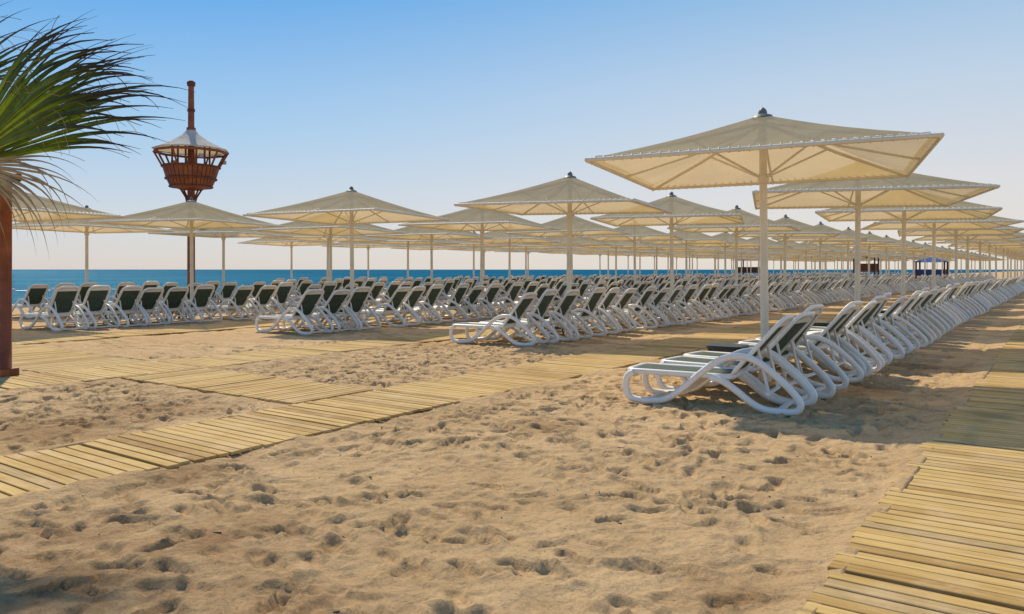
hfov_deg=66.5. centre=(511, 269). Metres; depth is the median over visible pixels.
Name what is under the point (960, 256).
beach parasol
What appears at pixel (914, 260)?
beach parasol
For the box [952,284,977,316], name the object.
sun lounger
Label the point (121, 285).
sun lounger
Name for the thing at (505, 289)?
sun lounger
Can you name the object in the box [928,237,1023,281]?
beach parasol
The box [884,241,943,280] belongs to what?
beach parasol
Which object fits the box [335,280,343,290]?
sun lounger
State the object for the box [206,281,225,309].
sun lounger
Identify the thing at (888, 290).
sun lounger
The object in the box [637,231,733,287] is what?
beach parasol
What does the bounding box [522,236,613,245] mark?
beach parasol
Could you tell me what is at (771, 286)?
sun lounger
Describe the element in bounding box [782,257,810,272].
beach parasol
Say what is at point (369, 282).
sun lounger
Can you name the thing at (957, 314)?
sun lounger
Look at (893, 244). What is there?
beach parasol
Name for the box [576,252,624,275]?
beach parasol
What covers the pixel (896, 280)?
sun lounger
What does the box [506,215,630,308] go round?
beach parasol
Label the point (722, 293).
sun lounger
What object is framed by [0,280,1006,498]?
boardwalk
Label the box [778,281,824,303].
sun lounger
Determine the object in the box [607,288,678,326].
sun lounger
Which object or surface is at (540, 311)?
sun lounger
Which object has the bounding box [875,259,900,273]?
beach parasol
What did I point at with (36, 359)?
boardwalk
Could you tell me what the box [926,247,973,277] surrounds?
beach parasol
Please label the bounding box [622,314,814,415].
sun lounger
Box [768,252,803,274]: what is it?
beach parasol
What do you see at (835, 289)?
sun lounger
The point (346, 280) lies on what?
sun lounger
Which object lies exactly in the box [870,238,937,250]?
beach parasol
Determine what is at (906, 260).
beach parasol
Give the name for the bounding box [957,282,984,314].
sun lounger
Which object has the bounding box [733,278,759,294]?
sun lounger
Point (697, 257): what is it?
beach parasol
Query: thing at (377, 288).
sun lounger
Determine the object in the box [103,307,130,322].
side table
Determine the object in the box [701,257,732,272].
beach parasol
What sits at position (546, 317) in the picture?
side table
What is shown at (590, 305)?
sun lounger
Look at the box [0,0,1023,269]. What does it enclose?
sky
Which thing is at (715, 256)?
beach parasol
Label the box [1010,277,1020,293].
sun lounger
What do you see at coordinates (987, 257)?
beach parasol
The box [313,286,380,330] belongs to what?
sun lounger
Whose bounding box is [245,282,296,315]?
sun lounger
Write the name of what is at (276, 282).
sun lounger
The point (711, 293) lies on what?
sun lounger
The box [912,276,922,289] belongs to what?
sun lounger
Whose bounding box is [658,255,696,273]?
beach parasol
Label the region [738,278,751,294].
sun lounger
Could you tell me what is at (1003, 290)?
sun lounger
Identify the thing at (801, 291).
sun lounger
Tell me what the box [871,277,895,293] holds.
sun lounger
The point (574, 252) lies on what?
beach parasol
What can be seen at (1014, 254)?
beach parasol
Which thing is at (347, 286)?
sun lounger
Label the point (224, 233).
beach parasol
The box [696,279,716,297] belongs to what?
sun lounger
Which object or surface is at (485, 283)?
sun lounger
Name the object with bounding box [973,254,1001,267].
beach parasol
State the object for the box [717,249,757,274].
beach parasol
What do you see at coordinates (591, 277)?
sun lounger
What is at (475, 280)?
sun lounger
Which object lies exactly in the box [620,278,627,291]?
sun lounger
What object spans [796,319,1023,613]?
boardwalk
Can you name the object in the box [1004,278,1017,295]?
sun lounger
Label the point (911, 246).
beach parasol
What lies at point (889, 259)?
beach parasol
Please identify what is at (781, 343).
sun lounger
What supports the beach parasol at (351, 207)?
on the sand beach
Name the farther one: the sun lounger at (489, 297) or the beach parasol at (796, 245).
the beach parasol at (796, 245)
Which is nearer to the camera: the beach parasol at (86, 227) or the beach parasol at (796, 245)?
the beach parasol at (86, 227)
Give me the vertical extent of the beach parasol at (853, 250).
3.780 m
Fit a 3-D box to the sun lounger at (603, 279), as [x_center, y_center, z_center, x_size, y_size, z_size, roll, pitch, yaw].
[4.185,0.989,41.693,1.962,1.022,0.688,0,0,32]
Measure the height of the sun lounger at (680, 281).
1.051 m
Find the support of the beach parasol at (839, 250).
on the sand beach
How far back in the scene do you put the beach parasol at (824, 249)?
56.70 m
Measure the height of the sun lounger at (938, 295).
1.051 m
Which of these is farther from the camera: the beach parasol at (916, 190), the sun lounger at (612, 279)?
the sun lounger at (612, 279)
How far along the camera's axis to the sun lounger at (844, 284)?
37.76 m
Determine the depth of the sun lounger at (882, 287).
45.54 m
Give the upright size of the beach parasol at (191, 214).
3.780 m
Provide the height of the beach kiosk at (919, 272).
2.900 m
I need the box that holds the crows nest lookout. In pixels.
[151,80,228,285]
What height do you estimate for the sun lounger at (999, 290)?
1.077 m
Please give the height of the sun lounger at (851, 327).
1.022 m
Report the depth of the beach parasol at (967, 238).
33.62 m
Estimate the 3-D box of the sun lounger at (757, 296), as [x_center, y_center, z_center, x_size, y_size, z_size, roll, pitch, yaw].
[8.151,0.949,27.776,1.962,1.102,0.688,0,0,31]
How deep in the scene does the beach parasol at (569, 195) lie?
17.05 m
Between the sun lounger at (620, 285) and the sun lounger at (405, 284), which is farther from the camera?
the sun lounger at (620, 285)
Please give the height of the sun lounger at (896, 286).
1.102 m
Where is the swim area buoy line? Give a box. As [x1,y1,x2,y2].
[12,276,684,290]
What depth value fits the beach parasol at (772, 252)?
66.88 m
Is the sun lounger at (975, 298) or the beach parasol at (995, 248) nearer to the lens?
the sun lounger at (975, 298)
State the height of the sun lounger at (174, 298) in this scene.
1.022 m
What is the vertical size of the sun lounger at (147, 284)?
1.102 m
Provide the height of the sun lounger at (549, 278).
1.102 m
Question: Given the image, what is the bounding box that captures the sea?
[12,270,1022,307]
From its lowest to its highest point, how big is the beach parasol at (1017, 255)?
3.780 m
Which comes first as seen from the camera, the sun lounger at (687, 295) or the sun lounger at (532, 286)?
the sun lounger at (687, 295)
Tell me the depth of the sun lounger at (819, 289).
33.99 m
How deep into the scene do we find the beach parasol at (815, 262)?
105.57 m
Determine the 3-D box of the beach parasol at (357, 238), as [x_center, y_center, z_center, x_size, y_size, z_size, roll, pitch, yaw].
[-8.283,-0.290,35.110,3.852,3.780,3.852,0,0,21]
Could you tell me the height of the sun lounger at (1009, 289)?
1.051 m
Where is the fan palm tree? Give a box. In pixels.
[0,2,193,258]
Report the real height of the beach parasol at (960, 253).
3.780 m
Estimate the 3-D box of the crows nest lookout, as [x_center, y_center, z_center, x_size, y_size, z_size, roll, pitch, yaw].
[-14.383,-3.327,35.000,3.240,10.254,3.260,0,0,24]
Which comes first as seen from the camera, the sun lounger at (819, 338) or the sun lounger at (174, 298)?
the sun lounger at (819, 338)
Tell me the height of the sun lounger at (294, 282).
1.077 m
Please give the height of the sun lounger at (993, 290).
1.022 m
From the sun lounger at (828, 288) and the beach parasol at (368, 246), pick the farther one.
the beach parasol at (368, 246)
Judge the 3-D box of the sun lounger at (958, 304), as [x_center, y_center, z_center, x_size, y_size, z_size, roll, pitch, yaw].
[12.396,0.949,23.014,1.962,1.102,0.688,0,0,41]
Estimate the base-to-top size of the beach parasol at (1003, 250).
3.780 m
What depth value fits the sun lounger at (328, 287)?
26.15 m
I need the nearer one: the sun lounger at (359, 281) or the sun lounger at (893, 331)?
the sun lounger at (893, 331)
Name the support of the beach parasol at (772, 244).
on the sand beach
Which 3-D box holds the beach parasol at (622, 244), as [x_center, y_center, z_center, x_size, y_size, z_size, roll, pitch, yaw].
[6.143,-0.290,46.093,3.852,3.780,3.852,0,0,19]
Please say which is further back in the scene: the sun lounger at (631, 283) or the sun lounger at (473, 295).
the sun lounger at (631, 283)
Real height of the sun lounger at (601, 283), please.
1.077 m
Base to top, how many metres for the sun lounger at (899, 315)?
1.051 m
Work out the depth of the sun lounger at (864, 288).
41.75 m
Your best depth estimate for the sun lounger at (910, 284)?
53.56 m
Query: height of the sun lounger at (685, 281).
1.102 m
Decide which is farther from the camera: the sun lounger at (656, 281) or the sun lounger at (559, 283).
the sun lounger at (656, 281)
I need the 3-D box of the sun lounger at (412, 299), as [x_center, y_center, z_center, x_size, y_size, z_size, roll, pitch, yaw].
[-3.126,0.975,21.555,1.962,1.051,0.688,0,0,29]
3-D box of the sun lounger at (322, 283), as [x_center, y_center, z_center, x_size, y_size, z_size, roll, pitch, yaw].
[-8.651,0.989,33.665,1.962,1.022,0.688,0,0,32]
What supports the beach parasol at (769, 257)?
on the sand beach
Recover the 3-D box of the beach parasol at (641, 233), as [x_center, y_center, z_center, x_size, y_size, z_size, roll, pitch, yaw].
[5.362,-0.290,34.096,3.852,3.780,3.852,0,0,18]
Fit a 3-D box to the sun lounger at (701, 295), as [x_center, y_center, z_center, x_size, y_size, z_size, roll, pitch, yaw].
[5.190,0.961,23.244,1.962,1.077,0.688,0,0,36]
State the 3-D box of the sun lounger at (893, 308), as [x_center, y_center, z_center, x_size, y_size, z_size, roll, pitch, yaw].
[6.447,0.989,14.529,1.962,1.022,0.688,0,0,37]
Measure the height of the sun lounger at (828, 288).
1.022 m
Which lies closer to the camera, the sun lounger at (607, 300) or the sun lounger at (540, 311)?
the sun lounger at (540, 311)
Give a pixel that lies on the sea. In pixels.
(27, 279)
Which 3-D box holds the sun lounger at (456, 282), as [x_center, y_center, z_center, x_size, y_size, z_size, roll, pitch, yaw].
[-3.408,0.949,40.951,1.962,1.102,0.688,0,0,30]
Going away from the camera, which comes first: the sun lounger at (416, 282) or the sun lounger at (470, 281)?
the sun lounger at (470, 281)
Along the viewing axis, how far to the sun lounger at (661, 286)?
34.17 m
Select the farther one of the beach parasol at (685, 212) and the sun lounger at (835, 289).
the sun lounger at (835, 289)
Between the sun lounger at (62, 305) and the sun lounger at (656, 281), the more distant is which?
the sun lounger at (656, 281)
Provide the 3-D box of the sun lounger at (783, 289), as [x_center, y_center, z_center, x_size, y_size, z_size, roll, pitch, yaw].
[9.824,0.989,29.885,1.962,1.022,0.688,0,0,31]
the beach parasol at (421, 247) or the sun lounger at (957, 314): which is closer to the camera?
the sun lounger at (957, 314)
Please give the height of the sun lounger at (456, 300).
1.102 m
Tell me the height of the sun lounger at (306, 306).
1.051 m
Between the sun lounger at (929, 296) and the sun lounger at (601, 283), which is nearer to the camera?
the sun lounger at (929, 296)
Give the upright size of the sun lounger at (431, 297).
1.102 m
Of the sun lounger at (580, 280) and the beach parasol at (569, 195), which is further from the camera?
the sun lounger at (580, 280)
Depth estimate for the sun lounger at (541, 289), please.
26.47 m
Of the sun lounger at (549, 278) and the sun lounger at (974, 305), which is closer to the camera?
the sun lounger at (974, 305)
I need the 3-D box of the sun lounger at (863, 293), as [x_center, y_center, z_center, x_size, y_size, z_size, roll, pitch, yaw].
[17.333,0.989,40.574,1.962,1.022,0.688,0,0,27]
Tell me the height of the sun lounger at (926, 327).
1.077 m
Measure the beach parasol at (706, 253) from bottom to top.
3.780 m
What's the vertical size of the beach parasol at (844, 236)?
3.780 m
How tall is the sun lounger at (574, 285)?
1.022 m
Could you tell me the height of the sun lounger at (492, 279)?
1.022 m
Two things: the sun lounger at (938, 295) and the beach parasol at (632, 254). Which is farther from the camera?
the beach parasol at (632, 254)
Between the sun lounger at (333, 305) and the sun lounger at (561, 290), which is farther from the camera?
the sun lounger at (561, 290)
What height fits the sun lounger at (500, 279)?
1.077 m
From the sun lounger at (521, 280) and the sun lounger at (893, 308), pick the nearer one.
the sun lounger at (893, 308)
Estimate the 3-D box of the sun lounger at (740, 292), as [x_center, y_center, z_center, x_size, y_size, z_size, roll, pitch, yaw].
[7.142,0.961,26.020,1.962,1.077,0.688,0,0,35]
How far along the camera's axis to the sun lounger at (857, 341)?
11.35 m
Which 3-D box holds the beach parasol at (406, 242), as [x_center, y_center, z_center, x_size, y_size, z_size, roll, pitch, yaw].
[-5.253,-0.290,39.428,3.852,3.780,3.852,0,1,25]
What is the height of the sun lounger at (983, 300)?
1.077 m
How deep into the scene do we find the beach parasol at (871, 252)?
69.38 m
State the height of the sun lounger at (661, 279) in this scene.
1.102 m
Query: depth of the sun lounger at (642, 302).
20.00 m
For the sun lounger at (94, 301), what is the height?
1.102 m
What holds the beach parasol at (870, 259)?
on the sand beach
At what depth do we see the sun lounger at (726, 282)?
40.83 m
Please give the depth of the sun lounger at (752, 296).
26.76 m
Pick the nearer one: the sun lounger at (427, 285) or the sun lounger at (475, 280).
the sun lounger at (427, 285)
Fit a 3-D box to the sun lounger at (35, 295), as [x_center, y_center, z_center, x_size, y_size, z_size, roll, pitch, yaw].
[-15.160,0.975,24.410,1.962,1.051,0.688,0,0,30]
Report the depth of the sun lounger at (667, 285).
34.71 m
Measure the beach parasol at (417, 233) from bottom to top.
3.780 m
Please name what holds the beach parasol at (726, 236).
on the sand beach
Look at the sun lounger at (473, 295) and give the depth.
23.46 m
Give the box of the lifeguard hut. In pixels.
[853,257,878,278]
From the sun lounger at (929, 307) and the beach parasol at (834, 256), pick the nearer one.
the sun lounger at (929, 307)
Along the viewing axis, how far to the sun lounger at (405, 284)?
29.16 m
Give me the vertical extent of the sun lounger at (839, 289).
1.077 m
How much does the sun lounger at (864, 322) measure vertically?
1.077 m
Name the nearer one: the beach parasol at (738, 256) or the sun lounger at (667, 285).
the sun lounger at (667, 285)
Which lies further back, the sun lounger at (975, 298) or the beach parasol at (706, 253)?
the beach parasol at (706, 253)
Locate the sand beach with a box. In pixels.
[0,271,1023,613]
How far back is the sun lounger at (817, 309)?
9.72 m
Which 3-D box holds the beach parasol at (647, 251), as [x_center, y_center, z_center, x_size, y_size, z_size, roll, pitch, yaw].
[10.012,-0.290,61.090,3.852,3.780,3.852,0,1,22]
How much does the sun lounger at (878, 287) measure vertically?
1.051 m
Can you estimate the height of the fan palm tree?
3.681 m
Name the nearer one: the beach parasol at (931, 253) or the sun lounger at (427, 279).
the sun lounger at (427, 279)
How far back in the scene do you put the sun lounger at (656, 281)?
47.05 m
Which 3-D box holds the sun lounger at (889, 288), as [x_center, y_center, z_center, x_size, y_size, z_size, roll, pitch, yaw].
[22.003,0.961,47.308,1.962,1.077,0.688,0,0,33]
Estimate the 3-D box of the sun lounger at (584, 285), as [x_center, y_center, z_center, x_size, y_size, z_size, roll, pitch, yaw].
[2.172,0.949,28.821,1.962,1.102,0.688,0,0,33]
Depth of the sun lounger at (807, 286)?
32.76 m
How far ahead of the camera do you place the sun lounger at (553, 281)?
37.54 m
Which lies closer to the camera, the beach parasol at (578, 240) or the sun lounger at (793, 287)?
the sun lounger at (793, 287)
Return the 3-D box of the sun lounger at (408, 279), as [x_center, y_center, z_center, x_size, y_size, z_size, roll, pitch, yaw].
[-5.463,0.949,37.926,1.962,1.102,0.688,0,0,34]
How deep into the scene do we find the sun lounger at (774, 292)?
28.95 m
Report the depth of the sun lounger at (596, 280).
52.88 m
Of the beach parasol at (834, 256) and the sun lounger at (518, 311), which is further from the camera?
the beach parasol at (834, 256)
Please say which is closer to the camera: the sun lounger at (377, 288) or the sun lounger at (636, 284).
the sun lounger at (377, 288)
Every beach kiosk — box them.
[734,259,770,273]
[914,257,947,280]
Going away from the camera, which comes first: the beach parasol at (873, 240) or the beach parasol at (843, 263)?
the beach parasol at (873, 240)
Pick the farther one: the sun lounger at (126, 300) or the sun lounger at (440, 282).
the sun lounger at (440, 282)
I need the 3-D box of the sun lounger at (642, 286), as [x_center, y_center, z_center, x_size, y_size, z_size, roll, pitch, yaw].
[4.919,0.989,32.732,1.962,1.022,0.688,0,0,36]
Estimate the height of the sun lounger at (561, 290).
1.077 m
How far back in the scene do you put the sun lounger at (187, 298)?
28.27 m
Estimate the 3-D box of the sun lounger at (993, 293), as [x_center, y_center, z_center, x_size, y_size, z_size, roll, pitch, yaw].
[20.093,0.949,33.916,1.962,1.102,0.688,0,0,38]
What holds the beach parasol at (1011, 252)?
on the sand beach
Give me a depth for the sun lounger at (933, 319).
17.49 m
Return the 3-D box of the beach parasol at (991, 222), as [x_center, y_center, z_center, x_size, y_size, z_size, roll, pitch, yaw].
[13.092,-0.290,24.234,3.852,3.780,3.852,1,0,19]
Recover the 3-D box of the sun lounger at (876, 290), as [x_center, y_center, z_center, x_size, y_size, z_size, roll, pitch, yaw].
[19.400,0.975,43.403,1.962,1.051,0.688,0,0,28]
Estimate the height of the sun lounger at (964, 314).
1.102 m
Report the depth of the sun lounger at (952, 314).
20.50 m
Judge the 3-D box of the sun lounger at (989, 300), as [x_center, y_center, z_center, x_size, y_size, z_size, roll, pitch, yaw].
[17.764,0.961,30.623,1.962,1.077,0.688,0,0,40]
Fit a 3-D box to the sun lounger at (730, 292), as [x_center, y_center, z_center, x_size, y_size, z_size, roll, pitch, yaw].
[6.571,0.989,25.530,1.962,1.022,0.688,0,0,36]
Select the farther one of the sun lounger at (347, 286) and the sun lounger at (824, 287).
the sun lounger at (824, 287)
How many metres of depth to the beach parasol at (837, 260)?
90.94 m
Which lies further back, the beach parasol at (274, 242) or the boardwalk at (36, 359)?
the beach parasol at (274, 242)
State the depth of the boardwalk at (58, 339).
17.98 m
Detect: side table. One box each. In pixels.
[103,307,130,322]
[535,315,563,334]
[706,343,750,379]
[812,321,830,326]
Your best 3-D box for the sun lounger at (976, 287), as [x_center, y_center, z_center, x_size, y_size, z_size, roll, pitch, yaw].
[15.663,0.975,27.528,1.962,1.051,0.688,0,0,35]
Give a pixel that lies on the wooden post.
(7, 369)
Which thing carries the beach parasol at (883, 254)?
on the sand beach
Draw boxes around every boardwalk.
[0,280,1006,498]
[0,306,738,390]
[12,295,694,344]
[12,343,147,372]
[121,368,372,404]
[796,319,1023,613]
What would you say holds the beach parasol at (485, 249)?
on the sand beach
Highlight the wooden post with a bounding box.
[0,173,21,376]
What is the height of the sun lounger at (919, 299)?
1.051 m
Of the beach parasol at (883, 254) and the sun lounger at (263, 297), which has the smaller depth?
the sun lounger at (263, 297)
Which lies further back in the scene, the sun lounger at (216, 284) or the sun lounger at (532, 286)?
the sun lounger at (216, 284)
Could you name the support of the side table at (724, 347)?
on the sand beach
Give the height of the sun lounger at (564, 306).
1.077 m
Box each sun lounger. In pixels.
[12,284,50,318]
[19,286,89,330]
[37,283,77,317]
[51,285,120,328]
[75,282,103,314]
[82,286,151,326]
[106,282,139,313]
[107,287,170,325]
[135,287,194,323]
[142,281,162,306]
[156,282,178,307]
[158,283,207,309]
[162,284,222,322]
[201,285,260,319]
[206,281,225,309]
[211,282,237,305]
[225,285,282,316]
[229,282,270,303]
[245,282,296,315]
[255,289,333,334]
[270,280,288,306]
[270,284,323,313]
[282,289,358,332]
[286,280,299,300]
[289,280,312,301]
[290,281,342,312]
[292,277,307,294]
[298,281,327,301]
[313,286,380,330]
[318,283,363,311]
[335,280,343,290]
[341,277,349,288]
[345,287,419,326]
[354,278,364,286]
[363,278,379,297]
[363,286,434,324]
[364,281,403,309]
[365,282,387,308]
[368,281,418,307]
[378,279,387,297]
[381,279,402,293]
[385,284,453,323]
[400,282,437,306]
[404,278,413,290]
[409,278,422,292]
[412,283,479,320]
[420,276,429,284]
[422,280,448,300]
[424,279,454,302]
[428,285,491,318]
[435,279,478,304]
[449,281,493,301]
[449,292,549,346]
[451,277,459,291]
[454,283,509,318]
[470,277,478,290]
[473,282,531,313]
[476,289,572,343]
[477,281,503,301]
[483,277,507,293]
[487,277,495,286]
[490,282,538,313]
[494,279,523,300]
[496,280,518,300]
[501,278,511,288]
[501,278,532,301]
[501,289,592,340]
[502,284,555,310]
[515,279,547,300]
[522,278,557,295]
[526,282,577,311]
[531,283,583,309]
[532,287,618,335]
[546,276,553,286]
[550,280,589,309]
[554,279,565,290]
[559,287,631,333]
[564,288,646,331]
[575,281,613,306]
[577,277,589,295]
[579,280,630,304]
[579,282,619,307]
[585,277,609,296]
[585,277,619,292]
[586,278,605,292]
[588,276,594,288]
[588,276,600,286]
[589,286,666,328]
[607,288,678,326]
[613,281,640,304]
[614,281,651,304]
[617,281,654,302]
[619,285,693,324]
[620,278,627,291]
[620,278,633,291]
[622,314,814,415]
[625,276,637,289]
[633,280,679,301]
[637,284,708,322]
[651,278,695,300]
[651,280,668,301]
[652,276,659,286]
[653,276,664,288]
[655,311,835,405]
[666,284,721,320]
[667,279,683,299]
[667,279,705,299]
[679,278,698,298]
[680,285,738,317]
[682,283,729,319]
[683,304,848,392]
[688,284,745,315]
[691,279,720,298]
[695,282,758,315]
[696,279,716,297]
[711,281,771,310]
[712,283,759,312]
[715,278,734,295]
[733,277,747,294]
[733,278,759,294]
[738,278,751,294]
[738,301,881,376]
[744,282,783,311]
[747,276,759,291]
[748,304,872,382]
[749,282,790,309]
[755,279,807,306]
[756,301,891,368]
[757,282,796,308]
[777,280,800,307]
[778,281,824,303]
[790,280,816,305]
[795,276,807,290]
[796,280,832,303]
[798,280,818,303]
[808,292,911,355]
[810,296,919,352]
[811,279,837,302]
[813,278,850,300]
[821,280,841,301]
[825,280,847,301]
[834,278,853,299]
[837,279,866,298]
[841,278,862,298]
[844,295,904,360]
[849,278,868,297]
[850,291,941,339]
[852,287,945,335]
[860,277,870,296]
[861,277,877,296]
[866,278,880,295]
[867,276,887,292]
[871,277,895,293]
[872,277,885,294]
[875,278,889,293]
[877,277,893,293]
[879,286,953,330]
[879,289,949,332]
[880,292,933,347]
[883,284,964,323]
[886,290,935,341]
[889,276,900,292]
[891,277,900,289]
[896,288,960,326]
[898,284,969,322]
[900,283,972,320]
[906,276,916,290]
[907,275,919,289]
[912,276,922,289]
[921,287,956,327]
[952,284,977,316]
[953,279,1000,304]
[957,282,981,315]
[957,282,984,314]
[964,281,988,312]
[965,282,988,310]
[971,280,994,307]
[973,281,990,308]
[979,279,998,306]
[985,279,1001,303]
[987,280,1006,302]
[995,278,1009,300]
[995,278,1010,298]
[998,278,1013,297]
[1003,278,1015,296]
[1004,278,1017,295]
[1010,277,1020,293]
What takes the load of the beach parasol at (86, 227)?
on the sand beach
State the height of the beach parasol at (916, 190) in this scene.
3.780 m
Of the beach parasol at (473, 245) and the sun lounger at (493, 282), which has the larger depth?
the beach parasol at (473, 245)
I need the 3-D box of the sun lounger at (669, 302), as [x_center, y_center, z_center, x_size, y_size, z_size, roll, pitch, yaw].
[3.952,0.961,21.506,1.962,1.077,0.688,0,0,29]
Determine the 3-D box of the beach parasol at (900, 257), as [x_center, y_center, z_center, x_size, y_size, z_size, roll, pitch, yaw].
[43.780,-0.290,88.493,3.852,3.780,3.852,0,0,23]
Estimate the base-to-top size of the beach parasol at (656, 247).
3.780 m
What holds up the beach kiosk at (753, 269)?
on the sand beach
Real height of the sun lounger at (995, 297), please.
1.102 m
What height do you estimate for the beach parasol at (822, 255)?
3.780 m
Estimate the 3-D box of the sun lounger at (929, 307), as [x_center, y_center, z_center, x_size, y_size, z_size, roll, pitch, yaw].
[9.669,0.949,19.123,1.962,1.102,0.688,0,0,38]
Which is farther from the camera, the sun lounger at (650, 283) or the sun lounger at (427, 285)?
the sun lounger at (650, 283)
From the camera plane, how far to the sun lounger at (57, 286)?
24.57 m
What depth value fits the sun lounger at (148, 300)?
20.95 m
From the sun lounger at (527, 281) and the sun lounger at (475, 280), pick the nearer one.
the sun lounger at (527, 281)
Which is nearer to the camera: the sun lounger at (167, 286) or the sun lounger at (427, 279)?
the sun lounger at (167, 286)
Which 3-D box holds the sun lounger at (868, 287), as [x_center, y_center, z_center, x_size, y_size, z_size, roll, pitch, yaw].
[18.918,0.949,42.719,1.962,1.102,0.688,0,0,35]
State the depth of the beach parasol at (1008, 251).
56.20 m
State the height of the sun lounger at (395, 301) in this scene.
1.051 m
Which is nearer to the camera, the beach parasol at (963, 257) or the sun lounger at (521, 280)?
the sun lounger at (521, 280)
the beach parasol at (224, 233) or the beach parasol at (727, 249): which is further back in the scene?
the beach parasol at (727, 249)
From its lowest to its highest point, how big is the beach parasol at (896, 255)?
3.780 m
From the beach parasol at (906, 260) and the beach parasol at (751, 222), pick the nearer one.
the beach parasol at (751, 222)
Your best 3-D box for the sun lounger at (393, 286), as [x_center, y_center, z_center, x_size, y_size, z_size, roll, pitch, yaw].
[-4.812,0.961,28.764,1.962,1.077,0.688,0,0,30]
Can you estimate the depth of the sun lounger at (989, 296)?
30.97 m
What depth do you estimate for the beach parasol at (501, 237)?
37.02 m
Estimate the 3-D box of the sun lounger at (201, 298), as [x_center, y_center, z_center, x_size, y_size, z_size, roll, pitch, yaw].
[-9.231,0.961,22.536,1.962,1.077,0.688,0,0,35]
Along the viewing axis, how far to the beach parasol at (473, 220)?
24.79 m
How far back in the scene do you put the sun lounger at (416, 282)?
38.23 m
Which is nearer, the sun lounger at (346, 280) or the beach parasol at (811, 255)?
the sun lounger at (346, 280)
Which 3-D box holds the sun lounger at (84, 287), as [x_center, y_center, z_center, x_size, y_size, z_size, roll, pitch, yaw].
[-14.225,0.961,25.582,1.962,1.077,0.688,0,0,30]
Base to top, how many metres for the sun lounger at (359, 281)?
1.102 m
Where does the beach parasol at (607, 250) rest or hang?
on the sand beach
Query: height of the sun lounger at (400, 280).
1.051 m
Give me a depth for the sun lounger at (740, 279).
42.16 m
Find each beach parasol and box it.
[12,189,124,222]
[12,205,173,282]
[90,197,283,316]
[148,228,292,304]
[238,233,342,294]
[243,186,449,326]
[252,221,404,280]
[265,233,386,280]
[322,242,411,278]
[358,237,459,293]
[366,226,492,281]
[390,244,471,249]
[398,208,559,315]
[427,231,518,277]
[447,247,519,275]
[454,171,671,336]
[455,231,560,291]
[484,243,565,276]
[495,249,560,276]
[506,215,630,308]
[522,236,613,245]
[534,245,604,250]
[538,250,595,280]
[576,248,638,281]
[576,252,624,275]
[577,239,652,281]
[582,226,683,302]
[584,107,944,381]
[590,191,743,322]
[609,253,650,274]
[618,242,668,279]
[623,242,691,276]
[636,254,674,275]
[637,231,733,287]
[644,251,693,279]
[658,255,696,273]
[661,244,720,281]
[667,205,800,312]
[674,251,717,277]
[679,256,715,273]
[683,232,759,281]
[691,247,745,276]
[694,252,734,275]
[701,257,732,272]
[713,257,748,272]
[716,254,755,276]
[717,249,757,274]
[727,237,792,293]
[731,214,840,301]
[739,250,786,254]
[747,255,769,275]
[748,256,783,257]
[752,173,999,346]
[756,241,816,251]
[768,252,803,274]
[768,257,797,274]
[771,221,866,298]
[776,241,834,281]
[778,252,818,275]
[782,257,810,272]
[799,244,852,277]
[799,259,829,273]
[807,227,894,286]
[807,254,843,268]
[811,253,831,273]
[815,201,1002,325]
[816,247,866,276]
[821,255,854,276]
[829,259,852,273]
[830,231,907,292]
[834,249,881,254]
[845,249,892,255]
[850,257,883,274]
[852,235,923,280]
[861,213,1023,288]
[861,251,900,276]
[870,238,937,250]
[870,252,909,276]
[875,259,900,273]
[881,252,916,274]
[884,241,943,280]
[887,253,926,273]
[896,242,954,279]
[897,226,1023,296]
[899,255,929,276]
[908,246,959,254]
[912,232,1023,281]
[917,246,965,274]
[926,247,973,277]
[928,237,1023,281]
[931,249,981,257]
[939,250,983,274]
[947,241,1023,278]
[951,251,992,272]
[958,245,1023,282]
[964,248,1023,277]
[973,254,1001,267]
[975,250,1023,279]
[978,251,1023,277]
[984,253,1023,276]
[991,254,1023,275]
[994,255,1023,275]
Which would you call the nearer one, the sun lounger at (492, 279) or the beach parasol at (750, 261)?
the sun lounger at (492, 279)
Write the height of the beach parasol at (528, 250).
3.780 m
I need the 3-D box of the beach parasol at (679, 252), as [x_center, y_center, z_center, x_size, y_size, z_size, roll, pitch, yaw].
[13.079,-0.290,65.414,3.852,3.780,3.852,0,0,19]
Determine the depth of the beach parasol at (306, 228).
28.09 m
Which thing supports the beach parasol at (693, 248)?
on the sand beach
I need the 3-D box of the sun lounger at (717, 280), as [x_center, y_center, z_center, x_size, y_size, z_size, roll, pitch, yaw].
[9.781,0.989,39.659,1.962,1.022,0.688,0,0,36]
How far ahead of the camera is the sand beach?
5.38 m
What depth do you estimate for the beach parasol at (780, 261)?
91.35 m
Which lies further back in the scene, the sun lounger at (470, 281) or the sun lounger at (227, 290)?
the sun lounger at (470, 281)
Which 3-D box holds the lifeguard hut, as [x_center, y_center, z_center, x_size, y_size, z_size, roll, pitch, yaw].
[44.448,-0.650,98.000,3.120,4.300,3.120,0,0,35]
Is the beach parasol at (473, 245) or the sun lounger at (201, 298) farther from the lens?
the beach parasol at (473, 245)
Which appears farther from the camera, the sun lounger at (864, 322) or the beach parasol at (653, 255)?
the beach parasol at (653, 255)
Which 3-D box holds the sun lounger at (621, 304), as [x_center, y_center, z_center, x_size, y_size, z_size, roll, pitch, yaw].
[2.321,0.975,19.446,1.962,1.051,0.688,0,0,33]
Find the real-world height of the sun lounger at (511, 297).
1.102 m
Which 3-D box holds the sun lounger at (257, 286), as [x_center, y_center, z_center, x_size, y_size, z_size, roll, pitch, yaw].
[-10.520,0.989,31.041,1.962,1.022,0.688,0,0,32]
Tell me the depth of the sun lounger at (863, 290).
41.04 m
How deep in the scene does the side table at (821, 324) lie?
15.44 m
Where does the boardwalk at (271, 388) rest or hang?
on the sand beach

